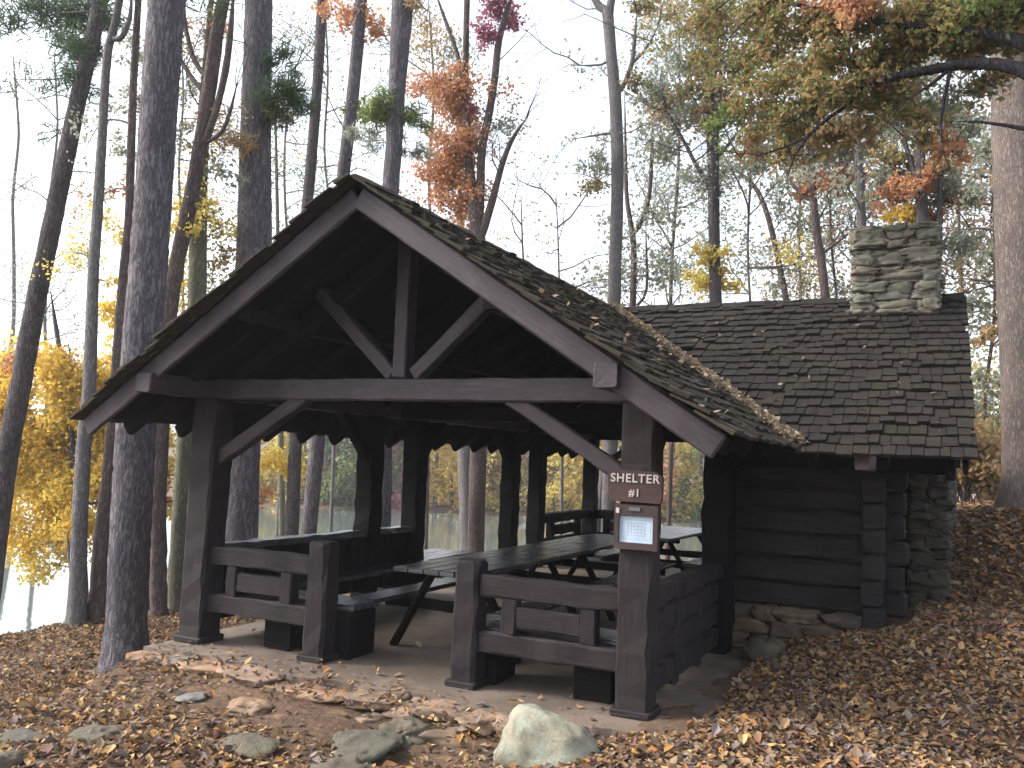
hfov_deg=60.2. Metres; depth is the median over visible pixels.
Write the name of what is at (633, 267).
autumn tree
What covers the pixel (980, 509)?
slope leaves
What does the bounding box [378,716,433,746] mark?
rock
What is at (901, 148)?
sapling
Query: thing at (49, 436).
maple tree
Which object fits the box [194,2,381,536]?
sapling
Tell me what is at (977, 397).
shrub
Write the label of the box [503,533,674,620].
picnic table
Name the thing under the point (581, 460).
tree
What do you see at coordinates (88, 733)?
rock
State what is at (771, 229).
autumn tree
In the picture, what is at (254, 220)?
pine tree
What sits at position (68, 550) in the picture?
young tree
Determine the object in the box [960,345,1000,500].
shrub
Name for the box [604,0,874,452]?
sapling
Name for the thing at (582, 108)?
sky
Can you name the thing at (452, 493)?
tree
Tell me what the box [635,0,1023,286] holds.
oak tree
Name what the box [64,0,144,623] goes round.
young tree
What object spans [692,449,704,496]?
tree
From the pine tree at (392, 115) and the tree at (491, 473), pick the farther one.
the tree at (491, 473)
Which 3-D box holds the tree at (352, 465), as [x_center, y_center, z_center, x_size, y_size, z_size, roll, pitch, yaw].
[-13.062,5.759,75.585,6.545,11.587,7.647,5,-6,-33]
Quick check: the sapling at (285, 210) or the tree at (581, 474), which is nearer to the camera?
the sapling at (285, 210)
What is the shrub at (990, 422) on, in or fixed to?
on the ground
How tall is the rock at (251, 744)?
0.130 m
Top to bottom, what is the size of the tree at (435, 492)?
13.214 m
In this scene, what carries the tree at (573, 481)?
on the ground
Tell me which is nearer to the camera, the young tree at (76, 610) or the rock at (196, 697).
the rock at (196, 697)
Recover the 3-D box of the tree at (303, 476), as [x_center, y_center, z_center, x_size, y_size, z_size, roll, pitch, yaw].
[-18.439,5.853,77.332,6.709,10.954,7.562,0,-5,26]
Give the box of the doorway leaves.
[153,627,668,722]
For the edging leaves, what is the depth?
6.43 m
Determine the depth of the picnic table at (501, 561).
7.90 m
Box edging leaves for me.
[125,646,593,730]
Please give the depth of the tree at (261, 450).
77.67 m
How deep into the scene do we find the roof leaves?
7.75 m
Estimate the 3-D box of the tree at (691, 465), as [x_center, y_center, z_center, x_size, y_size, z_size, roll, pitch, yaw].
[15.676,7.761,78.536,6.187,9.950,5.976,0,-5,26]
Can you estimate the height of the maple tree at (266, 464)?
8.552 m
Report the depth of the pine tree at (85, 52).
13.68 m
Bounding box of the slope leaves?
[922,499,1023,625]
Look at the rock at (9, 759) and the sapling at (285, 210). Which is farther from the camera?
the sapling at (285, 210)
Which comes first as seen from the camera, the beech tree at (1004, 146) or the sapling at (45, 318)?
the beech tree at (1004, 146)
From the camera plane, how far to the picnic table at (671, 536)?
12.26 m
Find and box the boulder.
[492,703,600,767]
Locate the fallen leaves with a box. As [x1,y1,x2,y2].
[0,546,1023,767]
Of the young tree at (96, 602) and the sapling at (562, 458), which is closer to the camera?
the young tree at (96, 602)
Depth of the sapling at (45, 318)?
38.84 m
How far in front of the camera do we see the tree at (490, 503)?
76.21 m
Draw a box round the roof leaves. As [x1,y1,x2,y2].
[420,211,951,430]
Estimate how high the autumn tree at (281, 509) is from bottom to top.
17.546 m
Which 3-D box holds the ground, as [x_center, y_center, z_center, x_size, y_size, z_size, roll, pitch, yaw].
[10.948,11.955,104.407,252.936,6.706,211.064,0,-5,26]
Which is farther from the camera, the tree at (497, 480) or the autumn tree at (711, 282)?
the tree at (497, 480)
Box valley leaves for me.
[609,302,807,444]
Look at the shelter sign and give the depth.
6.01 m
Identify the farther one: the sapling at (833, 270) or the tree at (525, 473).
the tree at (525, 473)
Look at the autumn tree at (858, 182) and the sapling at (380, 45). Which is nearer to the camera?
the autumn tree at (858, 182)
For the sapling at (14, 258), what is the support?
on the ground
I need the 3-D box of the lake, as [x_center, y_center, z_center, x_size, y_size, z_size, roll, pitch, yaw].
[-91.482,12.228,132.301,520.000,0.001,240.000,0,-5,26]
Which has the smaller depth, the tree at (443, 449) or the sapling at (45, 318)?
the sapling at (45, 318)
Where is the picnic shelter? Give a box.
[69,173,977,747]
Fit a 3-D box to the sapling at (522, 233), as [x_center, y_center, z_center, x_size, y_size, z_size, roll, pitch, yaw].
[0.644,0.127,31.220,6.147,16.472,6.169,6,-6,-40]
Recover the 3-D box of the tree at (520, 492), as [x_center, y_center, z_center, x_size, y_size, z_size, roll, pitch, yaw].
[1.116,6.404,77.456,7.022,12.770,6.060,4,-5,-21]
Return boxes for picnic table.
[352,546,614,663]
[378,548,472,588]
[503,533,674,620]
[588,526,701,574]
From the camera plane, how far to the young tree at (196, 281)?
12.71 m
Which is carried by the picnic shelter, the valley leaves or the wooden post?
the valley leaves
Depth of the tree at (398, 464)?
75.32 m
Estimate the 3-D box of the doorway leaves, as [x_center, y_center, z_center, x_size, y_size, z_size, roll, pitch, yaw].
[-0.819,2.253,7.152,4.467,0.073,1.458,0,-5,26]
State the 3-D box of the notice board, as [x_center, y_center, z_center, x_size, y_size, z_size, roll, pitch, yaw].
[0.843,0.972,5.991,0.305,0.300,0.060,0,-5,26]
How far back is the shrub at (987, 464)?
16.54 m
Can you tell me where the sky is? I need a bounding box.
[0,0,999,461]
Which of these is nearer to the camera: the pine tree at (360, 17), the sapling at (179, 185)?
the pine tree at (360, 17)
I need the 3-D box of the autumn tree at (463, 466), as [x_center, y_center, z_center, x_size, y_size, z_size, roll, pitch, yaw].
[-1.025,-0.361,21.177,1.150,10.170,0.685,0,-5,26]
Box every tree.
[0,0,141,600]
[0,289,107,598]
[24,0,132,625]
[39,532,69,566]
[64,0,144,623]
[66,0,243,675]
[83,284,308,610]
[129,0,278,617]
[141,0,286,612]
[182,0,331,540]
[219,78,307,535]
[259,431,307,503]
[259,439,304,499]
[259,440,273,494]
[270,440,329,500]
[277,0,343,535]
[284,432,354,506]
[300,436,355,507]
[301,0,390,534]
[301,455,335,504]
[330,438,356,506]
[337,446,403,507]
[338,0,440,590]
[353,441,430,509]
[388,0,554,552]
[392,441,403,505]
[393,444,457,503]
[429,444,458,511]
[429,444,492,506]
[442,450,521,511]
[454,449,526,509]
[457,192,469,550]
[486,455,559,510]
[488,458,527,505]
[496,0,685,550]
[519,454,563,510]
[520,452,582,512]
[545,452,598,511]
[548,440,602,507]
[549,83,689,306]
[564,440,621,507]
[591,0,783,302]
[596,448,602,551]
[617,442,682,512]
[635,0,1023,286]
[661,442,703,521]
[663,442,704,522]
[664,442,703,516]
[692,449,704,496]
[697,148,850,299]
[717,2,897,297]
[765,1,981,227]
[827,3,993,267]
[892,14,1023,508]
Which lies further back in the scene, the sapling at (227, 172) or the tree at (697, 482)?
the tree at (697, 482)
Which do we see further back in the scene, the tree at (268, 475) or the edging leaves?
the tree at (268, 475)
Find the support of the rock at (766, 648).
on the ground
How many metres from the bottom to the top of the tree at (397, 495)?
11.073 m
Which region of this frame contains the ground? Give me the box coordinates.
[0,442,1023,767]
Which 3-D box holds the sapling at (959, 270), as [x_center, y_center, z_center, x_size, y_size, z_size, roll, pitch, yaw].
[10.888,-3.500,20.378,6.281,13.153,8.228,4,-5,-14]
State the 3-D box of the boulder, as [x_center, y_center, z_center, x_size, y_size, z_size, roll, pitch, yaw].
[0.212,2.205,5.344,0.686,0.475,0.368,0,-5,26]
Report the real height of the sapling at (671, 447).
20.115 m
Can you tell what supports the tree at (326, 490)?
on the ground
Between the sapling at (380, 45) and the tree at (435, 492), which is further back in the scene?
the tree at (435, 492)
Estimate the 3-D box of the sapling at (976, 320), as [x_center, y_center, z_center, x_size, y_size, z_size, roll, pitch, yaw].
[11.874,-4.362,23.514,8.918,15.666,5.629,-4,-8,52]
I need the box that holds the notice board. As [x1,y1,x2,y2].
[613,504,659,551]
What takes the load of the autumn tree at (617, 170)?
on the ground
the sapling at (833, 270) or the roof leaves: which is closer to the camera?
the roof leaves
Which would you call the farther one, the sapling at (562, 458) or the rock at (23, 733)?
the sapling at (562, 458)
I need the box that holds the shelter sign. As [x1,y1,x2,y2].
[608,469,663,503]
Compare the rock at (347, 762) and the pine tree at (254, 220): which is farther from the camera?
the pine tree at (254, 220)
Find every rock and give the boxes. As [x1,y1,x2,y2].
[0,727,46,746]
[0,750,25,767]
[67,724,121,744]
[173,692,207,703]
[219,732,281,760]
[226,697,273,717]
[308,756,366,767]
[332,729,403,763]
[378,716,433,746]
[742,637,785,661]
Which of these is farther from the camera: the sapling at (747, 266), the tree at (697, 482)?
the tree at (697, 482)
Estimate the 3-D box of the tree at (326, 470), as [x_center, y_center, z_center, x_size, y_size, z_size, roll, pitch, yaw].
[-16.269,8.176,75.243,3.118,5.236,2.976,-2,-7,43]
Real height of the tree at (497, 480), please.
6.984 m
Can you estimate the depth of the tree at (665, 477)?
74.37 m
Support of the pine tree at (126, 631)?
on the ground
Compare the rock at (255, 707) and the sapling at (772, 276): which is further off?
the sapling at (772, 276)
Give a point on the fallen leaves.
(800, 720)
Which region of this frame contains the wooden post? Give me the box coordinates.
[950,476,956,513]
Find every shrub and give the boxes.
[956,410,1000,501]
[957,409,999,500]
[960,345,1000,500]
[968,370,1000,498]
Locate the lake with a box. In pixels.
[0,493,701,634]
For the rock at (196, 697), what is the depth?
6.29 m
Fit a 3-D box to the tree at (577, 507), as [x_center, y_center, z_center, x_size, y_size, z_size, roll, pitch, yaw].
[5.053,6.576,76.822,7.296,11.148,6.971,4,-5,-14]
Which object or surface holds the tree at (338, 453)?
on the ground
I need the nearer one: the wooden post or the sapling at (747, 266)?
the wooden post
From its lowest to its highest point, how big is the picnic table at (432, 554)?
0.771 m
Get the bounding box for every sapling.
[0,0,139,550]
[0,44,74,526]
[107,3,242,313]
[171,87,306,311]
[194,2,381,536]
[222,0,421,531]
[330,0,552,549]
[468,136,599,476]
[499,110,697,534]
[572,0,759,559]
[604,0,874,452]
[673,0,883,302]
[741,2,976,299]
[764,0,990,297]
[822,46,998,499]
[836,3,998,369]
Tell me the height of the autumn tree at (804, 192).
13.621 m
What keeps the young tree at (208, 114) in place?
on the ground
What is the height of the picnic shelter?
4.799 m
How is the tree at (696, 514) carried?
on the ground
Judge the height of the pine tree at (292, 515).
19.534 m
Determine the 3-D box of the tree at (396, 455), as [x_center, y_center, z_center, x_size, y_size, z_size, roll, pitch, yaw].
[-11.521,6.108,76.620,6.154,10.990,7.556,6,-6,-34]
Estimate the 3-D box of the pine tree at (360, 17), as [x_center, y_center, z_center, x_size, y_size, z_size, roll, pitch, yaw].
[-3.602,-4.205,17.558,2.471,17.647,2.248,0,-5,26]
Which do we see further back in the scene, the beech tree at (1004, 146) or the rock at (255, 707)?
the beech tree at (1004, 146)
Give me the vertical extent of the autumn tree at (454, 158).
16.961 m
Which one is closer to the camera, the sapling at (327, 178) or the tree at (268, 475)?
the sapling at (327, 178)
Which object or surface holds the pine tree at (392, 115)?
on the ground
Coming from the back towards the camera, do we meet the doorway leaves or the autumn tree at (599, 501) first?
the autumn tree at (599, 501)
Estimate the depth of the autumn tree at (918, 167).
15.78 m
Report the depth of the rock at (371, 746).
5.44 m
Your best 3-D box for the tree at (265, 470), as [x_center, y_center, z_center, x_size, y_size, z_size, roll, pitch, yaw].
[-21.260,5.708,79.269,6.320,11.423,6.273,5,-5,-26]

